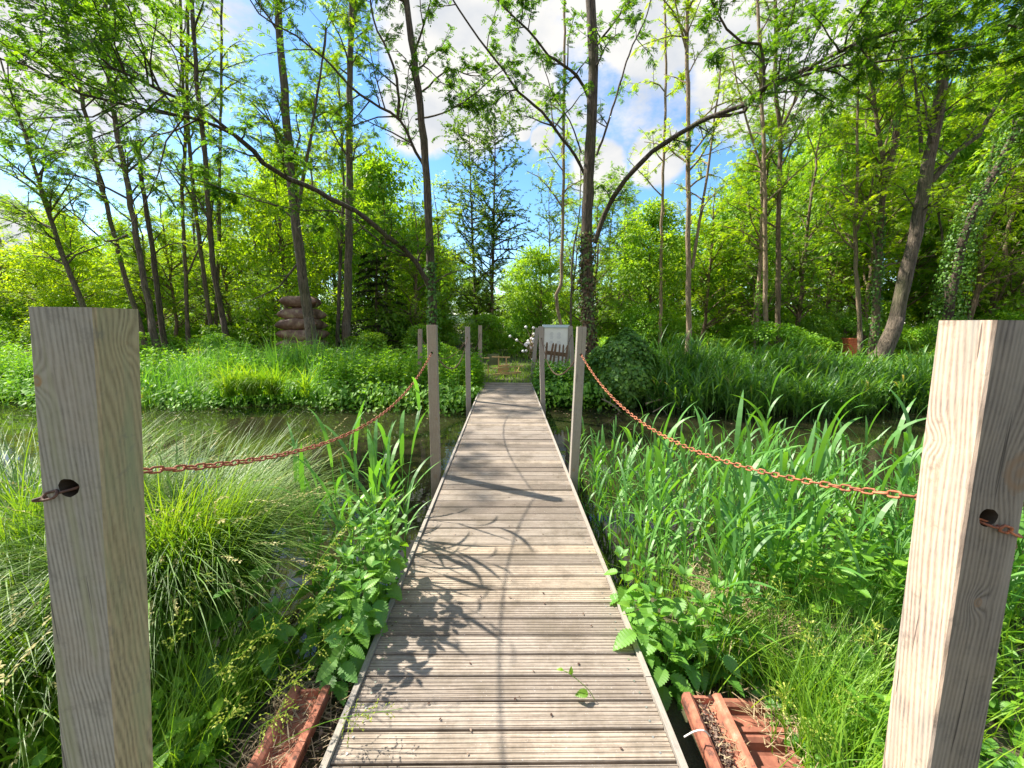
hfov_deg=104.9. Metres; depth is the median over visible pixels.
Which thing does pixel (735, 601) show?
nettle plant
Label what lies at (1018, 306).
woodland tree
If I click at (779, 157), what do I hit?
locust tree
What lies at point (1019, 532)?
reed plant
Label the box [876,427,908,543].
reed plant
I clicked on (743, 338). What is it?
understory bush
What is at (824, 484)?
reed plant
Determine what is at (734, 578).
reed plant
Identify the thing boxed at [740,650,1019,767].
weeds
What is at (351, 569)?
nettle plant
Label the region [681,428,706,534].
reed plant
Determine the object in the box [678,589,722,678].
nettle plant
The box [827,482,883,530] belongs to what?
reed plant
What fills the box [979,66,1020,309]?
woodland tree
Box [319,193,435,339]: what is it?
woodland tree
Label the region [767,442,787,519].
reed plant
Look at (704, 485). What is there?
reed plant
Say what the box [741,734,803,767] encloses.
roof tile
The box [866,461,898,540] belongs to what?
reed plant
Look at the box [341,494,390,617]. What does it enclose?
nettle plant
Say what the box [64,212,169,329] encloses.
woodland tree
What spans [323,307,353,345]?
understory bush
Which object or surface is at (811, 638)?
flowering grass
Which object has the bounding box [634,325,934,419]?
reeds
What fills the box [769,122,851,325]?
woodland tree
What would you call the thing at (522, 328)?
understory bush
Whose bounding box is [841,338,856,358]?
brick pillar
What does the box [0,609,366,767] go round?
weeds
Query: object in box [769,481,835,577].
reed plant
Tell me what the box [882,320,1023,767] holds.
chain post
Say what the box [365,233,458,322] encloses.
woodland tree
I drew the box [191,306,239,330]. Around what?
understory bush
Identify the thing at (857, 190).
locust tree
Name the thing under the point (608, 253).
woodland tree
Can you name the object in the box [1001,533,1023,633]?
reed plant
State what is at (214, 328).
understory bush
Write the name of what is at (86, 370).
chain post
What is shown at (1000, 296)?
woodland tree
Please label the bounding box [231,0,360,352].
locust tree
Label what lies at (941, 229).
locust tree
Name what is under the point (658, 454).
reed plant
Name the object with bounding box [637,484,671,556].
reed plant
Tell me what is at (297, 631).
flowering grass
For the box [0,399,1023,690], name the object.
water
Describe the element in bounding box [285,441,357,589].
reed plant
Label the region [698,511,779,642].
reed plant
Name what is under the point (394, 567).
nettle plant
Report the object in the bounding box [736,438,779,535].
reed plant
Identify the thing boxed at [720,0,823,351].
locust tree
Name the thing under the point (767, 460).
reed plant
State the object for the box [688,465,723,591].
reed plant
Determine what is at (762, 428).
reed plant
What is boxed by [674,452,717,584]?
reed plant
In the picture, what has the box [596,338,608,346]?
understory bush
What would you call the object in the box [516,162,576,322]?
alder tree
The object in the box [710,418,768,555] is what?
reed plant
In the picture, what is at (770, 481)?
reed plant
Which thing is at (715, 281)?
woodland tree
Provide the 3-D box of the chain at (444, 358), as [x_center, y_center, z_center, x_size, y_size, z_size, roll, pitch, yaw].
[-1.560,-0.813,8.709,0.020,0.514,2.353,-6,11,-36]
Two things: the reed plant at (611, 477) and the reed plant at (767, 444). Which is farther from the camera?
the reed plant at (611, 477)
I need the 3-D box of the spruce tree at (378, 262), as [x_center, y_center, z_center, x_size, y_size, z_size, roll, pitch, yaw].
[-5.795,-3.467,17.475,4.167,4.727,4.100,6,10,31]
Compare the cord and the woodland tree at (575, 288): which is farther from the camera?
the woodland tree at (575, 288)
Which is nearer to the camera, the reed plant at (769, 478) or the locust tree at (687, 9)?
the reed plant at (769, 478)
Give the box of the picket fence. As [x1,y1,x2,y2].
[544,342,567,365]
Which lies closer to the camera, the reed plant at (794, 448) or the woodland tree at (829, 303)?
the reed plant at (794, 448)
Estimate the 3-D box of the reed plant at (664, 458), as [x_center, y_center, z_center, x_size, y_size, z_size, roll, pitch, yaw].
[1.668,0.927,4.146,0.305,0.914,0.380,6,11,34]
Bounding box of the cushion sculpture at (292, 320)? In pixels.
[272,296,329,356]
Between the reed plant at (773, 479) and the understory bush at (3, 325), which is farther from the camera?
the understory bush at (3, 325)
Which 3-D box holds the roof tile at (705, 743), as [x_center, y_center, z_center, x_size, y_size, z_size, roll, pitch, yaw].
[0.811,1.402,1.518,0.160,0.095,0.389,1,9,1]
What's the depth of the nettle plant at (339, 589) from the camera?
2.12 m
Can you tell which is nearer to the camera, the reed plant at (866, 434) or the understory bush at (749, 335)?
the reed plant at (866, 434)
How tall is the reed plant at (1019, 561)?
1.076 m
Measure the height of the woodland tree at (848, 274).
18.007 m
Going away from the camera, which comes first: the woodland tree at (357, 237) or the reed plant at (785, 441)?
the reed plant at (785, 441)
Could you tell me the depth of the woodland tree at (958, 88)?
24.38 m
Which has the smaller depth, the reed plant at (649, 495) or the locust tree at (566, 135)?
the reed plant at (649, 495)
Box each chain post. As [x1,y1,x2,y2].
[29,307,152,767]
[418,329,422,386]
[427,325,440,499]
[465,327,470,418]
[478,325,481,361]
[530,328,538,380]
[538,326,545,416]
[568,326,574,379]
[569,327,586,492]
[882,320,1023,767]
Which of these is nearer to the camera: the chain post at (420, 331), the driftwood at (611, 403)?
the driftwood at (611, 403)
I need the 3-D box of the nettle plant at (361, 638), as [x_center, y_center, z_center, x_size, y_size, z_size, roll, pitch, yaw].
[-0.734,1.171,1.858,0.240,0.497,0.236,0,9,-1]
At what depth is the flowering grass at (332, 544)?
1.68 m
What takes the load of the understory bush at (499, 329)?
on the ground at (688, 745)
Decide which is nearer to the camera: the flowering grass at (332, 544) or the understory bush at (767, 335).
the flowering grass at (332, 544)
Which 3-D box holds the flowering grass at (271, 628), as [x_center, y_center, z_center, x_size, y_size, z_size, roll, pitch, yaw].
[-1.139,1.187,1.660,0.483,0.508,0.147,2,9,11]
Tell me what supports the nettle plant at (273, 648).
on the ground at (688, 745)
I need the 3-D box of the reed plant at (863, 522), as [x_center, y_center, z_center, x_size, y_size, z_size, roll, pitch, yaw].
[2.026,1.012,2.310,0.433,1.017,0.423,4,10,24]
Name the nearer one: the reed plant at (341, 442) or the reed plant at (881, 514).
the reed plant at (881, 514)
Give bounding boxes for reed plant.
[270,443,334,592]
[276,440,352,585]
[277,494,381,591]
[283,466,352,590]
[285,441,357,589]
[287,422,343,586]
[293,408,371,591]
[318,412,395,553]
[319,400,380,545]
[327,419,401,554]
[332,468,396,565]
[334,386,417,583]
[338,422,402,552]
[345,435,415,585]
[346,458,379,552]
[356,505,417,583]
[359,421,401,545]
[360,421,419,584]
[366,377,433,557]
[368,372,438,557]
[566,426,592,499]
[579,418,590,491]
[581,460,604,516]
[582,427,606,519]
[582,468,618,534]
[583,432,601,474]
[583,445,603,511]
[588,429,601,500]
[588,446,608,507]
[589,471,627,569]
[590,443,605,509]
[593,424,631,522]
[593,448,632,541]
[594,421,621,498]
[594,430,614,495]
[597,427,639,537]
[598,435,641,530]
[601,439,632,522]
[602,444,639,532]
[606,472,647,555]
[607,447,624,506]
[607,449,661,589]
[609,417,643,480]
[609,430,694,588]
[610,414,648,546]
[610,491,663,588]
[612,451,639,517]
[614,421,631,504]
[616,478,675,595]
[617,473,652,547]
[619,442,653,570]
[619,458,658,559]
[620,447,636,500]
[622,413,675,587]
[625,421,696,592]
[625,452,672,577]
[627,427,676,586]
[628,445,646,510]
[630,455,644,496]
[632,424,646,478]
[632,450,651,503]
[633,396,649,485]
[633,423,675,551]
[634,403,669,492]
[637,434,680,510]
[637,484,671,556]
[641,402,712,583]
[643,444,692,546]
[644,418,658,480]
[645,437,680,581]
[646,483,708,596]
[648,490,685,561]
[649,416,698,563]
[652,487,705,580]
[653,473,719,570]
[659,469,703,589]
[661,401,696,554]
[663,433,673,482]
[664,422,708,532]
[665,420,719,598]
[665,452,690,542]
[665,459,709,580]
[669,406,737,589]
[674,418,704,483]
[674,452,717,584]
[675,422,692,503]
[676,449,708,518]
[676,462,789,579]
[679,494,807,628]
[680,443,716,564]
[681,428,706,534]
[681,435,772,592]
[685,408,729,547]
[686,458,717,569]
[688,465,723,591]
[688,493,791,644]
[690,426,716,489]
[691,424,709,514]
[691,447,781,626]
[691,469,767,593]
[692,413,712,499]
[693,440,716,530]
[693,469,772,584]
[697,414,719,481]
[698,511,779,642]
[704,452,717,521]
[705,422,730,471]
[705,460,793,559]
[706,390,777,589]
[706,425,734,483]
[709,426,746,499]
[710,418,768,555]
[711,432,723,510]
[711,451,724,537]
[712,413,779,552]
[712,425,733,503]
[712,428,783,581]
[712,461,798,633]
[714,453,756,513]
[716,394,799,593]
[716,407,759,496]
[722,466,786,617]
[727,419,746,496]
[731,428,763,517]
[735,457,777,520]
[736,434,799,552]
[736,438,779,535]
[738,410,758,461]
[740,422,779,541]
[741,441,799,530]
[741,450,835,630]
[742,401,827,557]
[744,443,824,579]
[744,498,835,650]
[746,436,779,552]
[748,472,790,552]
[750,484,823,610]
[751,365,788,485]
[751,450,803,540]
[752,426,782,495]
[755,445,801,532]
[756,459,803,519]
[757,426,794,509]
[757,436,783,501]
[757,456,830,570]
[763,452,805,545]
[766,459,784,510]
[767,438,790,513]
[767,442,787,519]
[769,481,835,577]
[770,421,840,583]
[771,424,807,504]
[773,414,876,600]
[774,431,799,491]
[778,427,856,547]
[782,419,804,469]
[783,471,848,539]
[786,392,863,536]
[789,419,863,598]
[792,425,818,495]
[792,434,836,539]
[795,399,841,490]
[796,457,842,548]
[797,445,833,515]
[802,459,831,537]
[802,490,848,562]
[803,417,877,548]
[806,405,870,570]
[812,447,920,631]
[816,455,849,527]
[816,461,907,585]
[817,413,861,511]
[818,434,847,516]
[818,456,915,566]
[822,472,914,587]
[824,460,854,522]
[827,449,862,539]
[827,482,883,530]
[828,456,863,539]
[831,433,864,538]
[831,434,849,496]
[834,446,878,528]
[836,403,889,517]
[838,464,897,548]
[840,439,884,531]
[843,418,926,603]
[844,457,895,551]
[847,418,881,487]
[847,493,909,567]
[854,445,920,531]
[855,478,916,614]
[862,465,904,537]
[865,413,919,568]
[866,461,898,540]
[869,437,915,548]
[871,398,918,551]
[871,435,917,574]
[873,459,918,575]
[874,469,916,558]
[875,386,922,573]
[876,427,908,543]
[888,435,915,551]
[890,448,917,513]
[890,476,917,557]
[891,433,1023,520]
[895,489,914,537]
[898,477,913,567]
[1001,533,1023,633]
[1003,517,1023,635]
[1004,534,1023,613]
[1005,540,1023,607]
[1008,508,1023,595]
[1009,554,1023,586]
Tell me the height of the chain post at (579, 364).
2.411 m
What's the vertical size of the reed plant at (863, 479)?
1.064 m
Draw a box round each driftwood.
[602,392,619,410]
[645,393,682,403]
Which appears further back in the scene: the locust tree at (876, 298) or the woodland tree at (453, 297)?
the woodland tree at (453, 297)
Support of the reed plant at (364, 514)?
in the water
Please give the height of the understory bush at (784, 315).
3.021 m
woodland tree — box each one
[0,171,96,313]
[0,198,47,323]
[0,205,135,336]
[0,214,48,343]
[0,245,84,316]
[0,261,25,309]
[14,231,125,309]
[24,158,111,303]
[27,219,101,285]
[30,235,56,254]
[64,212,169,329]
[64,241,190,338]
[79,180,204,345]
[98,187,213,345]
[127,235,183,293]
[140,211,203,322]
[140,227,210,332]
[150,155,237,329]
[154,118,245,324]
[162,228,211,327]
[167,159,266,331]
[197,212,264,310]
[207,139,355,344]
[207,152,292,330]
[215,83,312,311]
[229,162,337,328]
[239,211,281,310]
[260,83,366,319]
[273,176,342,305]
[287,47,363,304]
[309,141,460,348]
[318,144,369,332]
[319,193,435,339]
[324,170,419,321]
[327,160,400,317]
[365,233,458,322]
[369,180,460,346]
[392,202,441,273]
[399,171,477,319]
[408,218,458,308]
[420,246,471,331]
[450,276,495,327]
[452,278,504,341]
[464,215,510,328]
[491,243,580,356]
[494,280,516,333]
[495,262,534,310]
[507,292,557,341]
[542,195,610,338]
[544,265,581,325]
[559,179,629,328]
[565,209,626,311]
[577,161,635,311]
[594,196,712,349]
[596,176,653,330]
[596,219,658,318]
[634,209,692,317]
[636,236,704,333]
[665,190,799,342]
[666,166,758,347]
[666,244,713,333]
[681,177,791,333]
[708,161,795,295]
[713,145,820,301]
[715,99,825,348]
[717,101,803,310]
[735,144,862,344]
[751,59,880,331]
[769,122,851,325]
[771,126,928,340]
[786,106,845,323]
[788,17,938,326]
[797,80,964,324]
[799,63,959,349]
[808,84,915,328]
[810,82,868,311]
[819,37,915,324]
[843,77,1022,323]
[860,32,1004,307]
[869,82,1023,335]
[882,82,981,305]
[906,53,1023,319]
[906,96,1023,329]
[940,38,1023,318]
[941,49,1022,318]
[951,0,1023,303]
[966,42,1023,299]
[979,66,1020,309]
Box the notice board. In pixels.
[542,325,569,372]
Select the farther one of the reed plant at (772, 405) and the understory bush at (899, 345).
the understory bush at (899, 345)
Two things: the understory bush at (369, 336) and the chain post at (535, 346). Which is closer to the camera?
the chain post at (535, 346)
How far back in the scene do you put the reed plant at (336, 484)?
2.15 m
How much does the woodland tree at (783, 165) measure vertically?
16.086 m
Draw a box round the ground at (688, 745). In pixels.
[0,323,1023,767]
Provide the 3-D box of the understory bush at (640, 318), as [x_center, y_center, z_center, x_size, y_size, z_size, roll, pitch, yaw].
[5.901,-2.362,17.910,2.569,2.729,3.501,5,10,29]
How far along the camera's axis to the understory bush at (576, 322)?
17.67 m
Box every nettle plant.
[237,578,286,682]
[239,596,298,682]
[287,568,339,677]
[292,534,338,644]
[296,559,357,678]
[313,518,364,631]
[313,568,376,680]
[313,617,365,706]
[316,544,359,637]
[330,578,382,689]
[337,516,372,615]
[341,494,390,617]
[347,527,391,625]
[348,491,384,595]
[360,515,402,626]
[360,547,398,657]
[361,565,400,642]
[370,512,406,600]
[375,500,408,592]
[604,546,650,616]
[613,593,661,681]
[620,554,664,656]
[624,557,666,644]
[627,583,680,669]
[641,602,690,685]
[648,638,693,711]
[655,564,709,662]
[660,613,716,709]
[667,603,722,692]
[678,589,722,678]
[680,574,733,654]
[691,621,746,697]
[701,592,752,697]
[730,583,775,673]
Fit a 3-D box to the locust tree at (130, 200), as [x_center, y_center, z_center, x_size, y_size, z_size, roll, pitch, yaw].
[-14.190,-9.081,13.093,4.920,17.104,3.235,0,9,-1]
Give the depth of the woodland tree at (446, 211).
20.87 m
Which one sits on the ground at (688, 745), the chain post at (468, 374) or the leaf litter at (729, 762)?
the leaf litter at (729, 762)
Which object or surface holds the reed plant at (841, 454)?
in the water
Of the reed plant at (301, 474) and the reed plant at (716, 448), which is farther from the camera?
the reed plant at (716, 448)
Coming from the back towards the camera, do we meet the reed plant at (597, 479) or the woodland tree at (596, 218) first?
the woodland tree at (596, 218)
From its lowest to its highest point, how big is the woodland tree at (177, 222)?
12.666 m
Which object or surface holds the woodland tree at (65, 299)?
on the ground at (688, 745)
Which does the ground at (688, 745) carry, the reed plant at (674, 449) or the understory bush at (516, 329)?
the understory bush at (516, 329)
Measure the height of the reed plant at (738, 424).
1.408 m
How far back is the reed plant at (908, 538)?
2.09 m
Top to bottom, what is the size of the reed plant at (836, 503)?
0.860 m
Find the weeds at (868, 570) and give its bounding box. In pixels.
[723,503,911,655]
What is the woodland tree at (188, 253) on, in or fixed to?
on the ground at (688, 745)
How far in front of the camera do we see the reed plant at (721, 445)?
4.22 m
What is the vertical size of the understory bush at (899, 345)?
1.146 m
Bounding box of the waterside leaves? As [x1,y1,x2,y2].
[0,377,620,416]
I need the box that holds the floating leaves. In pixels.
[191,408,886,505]
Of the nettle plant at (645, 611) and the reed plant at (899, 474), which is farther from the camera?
the reed plant at (899, 474)
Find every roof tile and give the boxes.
[247,685,330,767]
[681,692,756,767]
[723,698,798,735]
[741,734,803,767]
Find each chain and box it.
[31,486,79,501]
[143,353,431,473]
[420,335,464,358]
[438,338,467,368]
[541,339,574,374]
[581,355,916,499]
[979,518,1022,537]
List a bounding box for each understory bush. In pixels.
[0,296,28,346]
[0,316,22,345]
[0,321,24,350]
[0,329,27,358]
[4,303,45,342]
[13,319,30,348]
[16,323,30,346]
[110,302,161,345]
[139,331,153,364]
[139,332,185,353]
[164,312,207,347]
[166,322,204,356]
[185,332,247,359]
[186,323,244,356]
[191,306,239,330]
[213,318,255,352]
[233,308,264,340]
[234,310,283,352]
[320,298,340,337]
[322,321,341,348]
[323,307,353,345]
[341,335,374,357]
[352,308,404,350]
[352,332,404,358]
[390,308,461,352]
[395,324,454,357]
[406,342,456,362]
[422,301,456,345]
[438,312,464,348]
[463,313,505,356]
[473,313,509,349]
[501,309,552,357]
[506,314,550,348]
[558,315,577,345]
[566,321,603,353]
[594,312,626,341]
[595,336,607,343]
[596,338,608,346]
[600,297,639,330]
[617,303,670,348]
[638,306,682,339]
[647,299,696,336]
[652,316,701,347]
[662,332,702,355]
[692,304,746,338]
[692,312,746,349]
[708,337,741,356]
[722,324,772,356]
[730,328,771,348]
[731,302,795,343]
[734,320,819,355]
[781,315,842,354]
[786,332,844,358]
[809,315,870,354]
[837,314,868,343]
[844,301,913,344]
[879,324,931,354]
[893,339,923,360]
[900,326,937,355]
[901,308,939,343]
[911,319,967,347]
[966,305,1009,319]
[973,309,1023,319]
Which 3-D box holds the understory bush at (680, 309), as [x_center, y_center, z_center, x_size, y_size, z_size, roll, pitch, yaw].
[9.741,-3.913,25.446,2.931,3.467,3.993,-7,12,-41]
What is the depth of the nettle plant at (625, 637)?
1.88 m
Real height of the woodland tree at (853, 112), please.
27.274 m
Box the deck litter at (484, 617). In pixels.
[363,397,622,753]
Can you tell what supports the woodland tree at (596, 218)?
on the ground at (688, 745)
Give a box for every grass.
[0,323,464,410]
[0,343,928,383]
[155,604,194,735]
[161,569,214,683]
[177,639,258,733]
[178,357,331,397]
[195,616,290,707]
[203,691,251,767]
[220,664,313,763]
[224,514,351,714]
[237,699,298,767]
[241,572,339,739]
[275,698,402,746]
[281,616,355,704]
[743,556,847,691]
[765,569,794,722]
[768,681,797,742]
[779,715,843,767]
[794,618,843,728]
[804,544,833,653]
[817,685,866,767]
[854,616,894,699]
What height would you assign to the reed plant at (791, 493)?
1.196 m
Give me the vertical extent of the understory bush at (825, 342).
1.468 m
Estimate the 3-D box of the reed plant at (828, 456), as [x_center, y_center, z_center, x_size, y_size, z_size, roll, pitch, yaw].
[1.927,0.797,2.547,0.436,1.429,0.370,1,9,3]
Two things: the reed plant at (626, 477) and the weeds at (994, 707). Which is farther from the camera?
the reed plant at (626, 477)
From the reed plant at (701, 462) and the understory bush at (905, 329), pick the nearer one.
the reed plant at (701, 462)
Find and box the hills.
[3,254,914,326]
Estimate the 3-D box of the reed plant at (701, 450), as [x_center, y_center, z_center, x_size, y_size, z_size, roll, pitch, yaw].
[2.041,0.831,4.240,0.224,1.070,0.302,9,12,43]
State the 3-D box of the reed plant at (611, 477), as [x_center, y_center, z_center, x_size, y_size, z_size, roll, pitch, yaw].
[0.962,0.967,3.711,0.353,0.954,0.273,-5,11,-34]
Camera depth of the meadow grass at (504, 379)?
12.96 m
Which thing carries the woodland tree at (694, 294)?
on the ground at (688, 745)
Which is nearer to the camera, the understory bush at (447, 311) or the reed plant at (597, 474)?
the reed plant at (597, 474)
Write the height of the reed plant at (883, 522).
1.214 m
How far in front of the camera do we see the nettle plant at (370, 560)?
2.03 m
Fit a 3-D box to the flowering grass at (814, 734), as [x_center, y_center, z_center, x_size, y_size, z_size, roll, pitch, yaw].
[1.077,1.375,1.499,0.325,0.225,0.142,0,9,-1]
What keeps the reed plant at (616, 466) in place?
in the water
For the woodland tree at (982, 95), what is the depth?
26.46 m
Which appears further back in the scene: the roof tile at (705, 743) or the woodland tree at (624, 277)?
the woodland tree at (624, 277)
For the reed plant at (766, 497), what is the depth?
2.93 m
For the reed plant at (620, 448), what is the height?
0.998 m
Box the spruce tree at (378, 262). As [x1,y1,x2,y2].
[332,252,411,352]
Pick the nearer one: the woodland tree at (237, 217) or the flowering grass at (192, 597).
the flowering grass at (192, 597)
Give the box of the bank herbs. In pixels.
[528,350,931,406]
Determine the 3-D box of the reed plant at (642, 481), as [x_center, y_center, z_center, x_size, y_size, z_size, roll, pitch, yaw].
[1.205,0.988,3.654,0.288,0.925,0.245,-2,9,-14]
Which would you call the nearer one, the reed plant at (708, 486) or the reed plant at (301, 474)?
the reed plant at (301, 474)
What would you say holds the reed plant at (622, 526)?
in the water
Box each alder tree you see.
[431,91,513,346]
[448,91,543,314]
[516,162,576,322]
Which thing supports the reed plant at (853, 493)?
in the water
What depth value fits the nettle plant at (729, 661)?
1.80 m
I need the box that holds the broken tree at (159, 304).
[95,136,188,360]
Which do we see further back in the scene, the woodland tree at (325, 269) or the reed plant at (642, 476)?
the woodland tree at (325, 269)
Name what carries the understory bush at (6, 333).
on the ground at (688, 745)
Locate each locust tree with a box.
[0,0,533,358]
[0,60,111,306]
[15,1,157,345]
[17,0,184,358]
[117,0,268,343]
[124,0,248,355]
[137,0,224,330]
[165,0,266,325]
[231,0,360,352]
[295,0,383,354]
[298,29,395,352]
[425,0,1023,361]
[527,0,602,324]
[552,123,606,358]
[624,0,683,349]
[630,0,752,352]
[702,36,798,357]
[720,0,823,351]
[722,0,848,346]
[796,0,913,356]
[826,5,936,357]
[845,0,1023,166]
[867,0,1023,364]
[900,113,984,297]
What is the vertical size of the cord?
0.046 m
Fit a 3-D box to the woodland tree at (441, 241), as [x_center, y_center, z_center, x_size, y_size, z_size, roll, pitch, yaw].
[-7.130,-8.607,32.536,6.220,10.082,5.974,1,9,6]
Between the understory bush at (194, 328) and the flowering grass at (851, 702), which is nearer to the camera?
the flowering grass at (851, 702)
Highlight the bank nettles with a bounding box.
[0,339,488,409]
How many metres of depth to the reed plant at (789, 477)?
2.29 m
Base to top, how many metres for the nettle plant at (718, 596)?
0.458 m
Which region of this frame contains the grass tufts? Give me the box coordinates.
[39,535,1023,767]
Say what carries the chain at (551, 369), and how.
hanging from the chain post at (579, 364)
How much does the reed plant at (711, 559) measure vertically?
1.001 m
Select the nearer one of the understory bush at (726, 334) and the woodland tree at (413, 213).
the understory bush at (726, 334)
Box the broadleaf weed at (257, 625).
[189,563,287,702]
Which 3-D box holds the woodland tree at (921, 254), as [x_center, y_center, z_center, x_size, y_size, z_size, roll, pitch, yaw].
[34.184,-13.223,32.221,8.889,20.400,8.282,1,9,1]
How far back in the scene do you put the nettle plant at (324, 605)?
1.95 m
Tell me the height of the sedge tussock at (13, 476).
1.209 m
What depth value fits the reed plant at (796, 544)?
2.06 m
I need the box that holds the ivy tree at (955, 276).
[920,97,1023,357]
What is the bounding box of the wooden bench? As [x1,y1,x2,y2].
[482,354,520,375]
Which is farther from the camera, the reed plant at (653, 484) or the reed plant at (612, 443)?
the reed plant at (612, 443)
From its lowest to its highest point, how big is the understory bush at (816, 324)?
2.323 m
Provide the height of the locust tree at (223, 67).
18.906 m
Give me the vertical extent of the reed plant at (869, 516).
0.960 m
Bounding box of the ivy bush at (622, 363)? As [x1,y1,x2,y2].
[584,326,661,408]
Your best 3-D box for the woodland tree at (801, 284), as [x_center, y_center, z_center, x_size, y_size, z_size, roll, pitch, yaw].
[14.051,-7.743,18.707,4.482,13.238,4.151,6,10,31]
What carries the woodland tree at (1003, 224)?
on the ground at (688, 745)
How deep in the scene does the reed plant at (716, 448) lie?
3.23 m
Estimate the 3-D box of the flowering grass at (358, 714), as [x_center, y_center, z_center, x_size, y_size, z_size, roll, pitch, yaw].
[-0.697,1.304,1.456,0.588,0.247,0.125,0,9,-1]
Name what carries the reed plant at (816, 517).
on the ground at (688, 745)
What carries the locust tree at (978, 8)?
on the ground at (688, 745)
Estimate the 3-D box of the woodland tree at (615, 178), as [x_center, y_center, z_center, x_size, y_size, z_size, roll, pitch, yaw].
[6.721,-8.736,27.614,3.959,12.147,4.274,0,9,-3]
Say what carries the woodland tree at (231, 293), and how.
on the ground at (688, 745)
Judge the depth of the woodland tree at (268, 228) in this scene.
16.22 m
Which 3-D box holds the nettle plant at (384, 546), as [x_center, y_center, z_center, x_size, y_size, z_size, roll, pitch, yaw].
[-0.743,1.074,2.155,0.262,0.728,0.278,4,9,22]
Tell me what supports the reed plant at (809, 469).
in the water
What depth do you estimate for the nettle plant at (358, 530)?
2.31 m
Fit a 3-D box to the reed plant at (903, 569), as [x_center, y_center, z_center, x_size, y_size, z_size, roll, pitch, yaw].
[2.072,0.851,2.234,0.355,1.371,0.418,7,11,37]
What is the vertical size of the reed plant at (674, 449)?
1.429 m
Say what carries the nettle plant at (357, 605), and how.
on the ground at (688, 745)
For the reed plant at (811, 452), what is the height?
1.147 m
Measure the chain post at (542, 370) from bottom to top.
2.382 m
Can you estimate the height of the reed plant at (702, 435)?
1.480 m
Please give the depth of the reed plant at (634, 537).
2.75 m
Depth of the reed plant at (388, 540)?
2.42 m
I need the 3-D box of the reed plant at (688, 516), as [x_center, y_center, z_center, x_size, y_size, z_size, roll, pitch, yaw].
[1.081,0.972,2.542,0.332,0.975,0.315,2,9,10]
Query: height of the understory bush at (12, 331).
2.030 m
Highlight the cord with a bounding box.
[684,729,709,737]
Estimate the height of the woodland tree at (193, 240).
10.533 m
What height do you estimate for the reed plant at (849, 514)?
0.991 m
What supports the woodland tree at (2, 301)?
on the ground at (688, 745)
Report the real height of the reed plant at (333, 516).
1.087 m
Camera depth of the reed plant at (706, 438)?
4.49 m
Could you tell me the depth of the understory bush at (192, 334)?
21.11 m
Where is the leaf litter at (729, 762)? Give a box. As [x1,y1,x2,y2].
[235,676,736,767]
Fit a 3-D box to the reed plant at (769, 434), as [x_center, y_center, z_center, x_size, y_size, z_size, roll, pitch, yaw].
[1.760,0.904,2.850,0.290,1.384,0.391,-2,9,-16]
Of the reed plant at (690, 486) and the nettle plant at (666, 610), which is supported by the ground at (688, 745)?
the nettle plant at (666, 610)
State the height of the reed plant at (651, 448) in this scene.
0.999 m
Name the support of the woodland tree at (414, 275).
on the ground at (688, 745)
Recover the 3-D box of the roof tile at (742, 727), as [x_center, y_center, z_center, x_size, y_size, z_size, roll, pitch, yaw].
[0.976,1.429,1.675,0.403,0.075,0.153,0,9,-1]
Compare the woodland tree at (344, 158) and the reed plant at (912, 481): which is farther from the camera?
the woodland tree at (344, 158)
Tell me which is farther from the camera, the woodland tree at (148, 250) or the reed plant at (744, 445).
the woodland tree at (148, 250)
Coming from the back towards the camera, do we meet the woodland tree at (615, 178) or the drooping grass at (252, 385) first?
the woodland tree at (615, 178)
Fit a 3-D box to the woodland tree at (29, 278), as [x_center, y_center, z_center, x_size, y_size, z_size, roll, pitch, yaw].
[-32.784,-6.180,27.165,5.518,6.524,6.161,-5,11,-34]
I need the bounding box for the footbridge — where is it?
[319,382,687,767]
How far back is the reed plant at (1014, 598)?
2.08 m
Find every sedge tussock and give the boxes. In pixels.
[0,409,290,650]
[0,409,411,767]
[0,486,250,767]
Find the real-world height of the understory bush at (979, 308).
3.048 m
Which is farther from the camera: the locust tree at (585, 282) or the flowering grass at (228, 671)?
the locust tree at (585, 282)
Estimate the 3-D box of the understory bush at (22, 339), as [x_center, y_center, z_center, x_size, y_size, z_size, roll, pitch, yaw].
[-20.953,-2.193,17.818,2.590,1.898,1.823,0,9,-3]
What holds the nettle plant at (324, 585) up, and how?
on the ground at (688, 745)
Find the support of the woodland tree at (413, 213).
on the ground at (688, 745)
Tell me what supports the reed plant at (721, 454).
in the water
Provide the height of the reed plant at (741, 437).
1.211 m
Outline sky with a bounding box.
[0,0,1019,322]
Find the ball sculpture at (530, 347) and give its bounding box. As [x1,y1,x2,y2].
[509,326,537,364]
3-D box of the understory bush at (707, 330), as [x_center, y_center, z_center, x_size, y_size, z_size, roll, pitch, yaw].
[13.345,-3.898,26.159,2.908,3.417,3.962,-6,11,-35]
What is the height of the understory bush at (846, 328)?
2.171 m
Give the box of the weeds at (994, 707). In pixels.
[712,555,1023,767]
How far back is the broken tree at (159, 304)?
14.20 m
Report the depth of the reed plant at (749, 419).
3.52 m

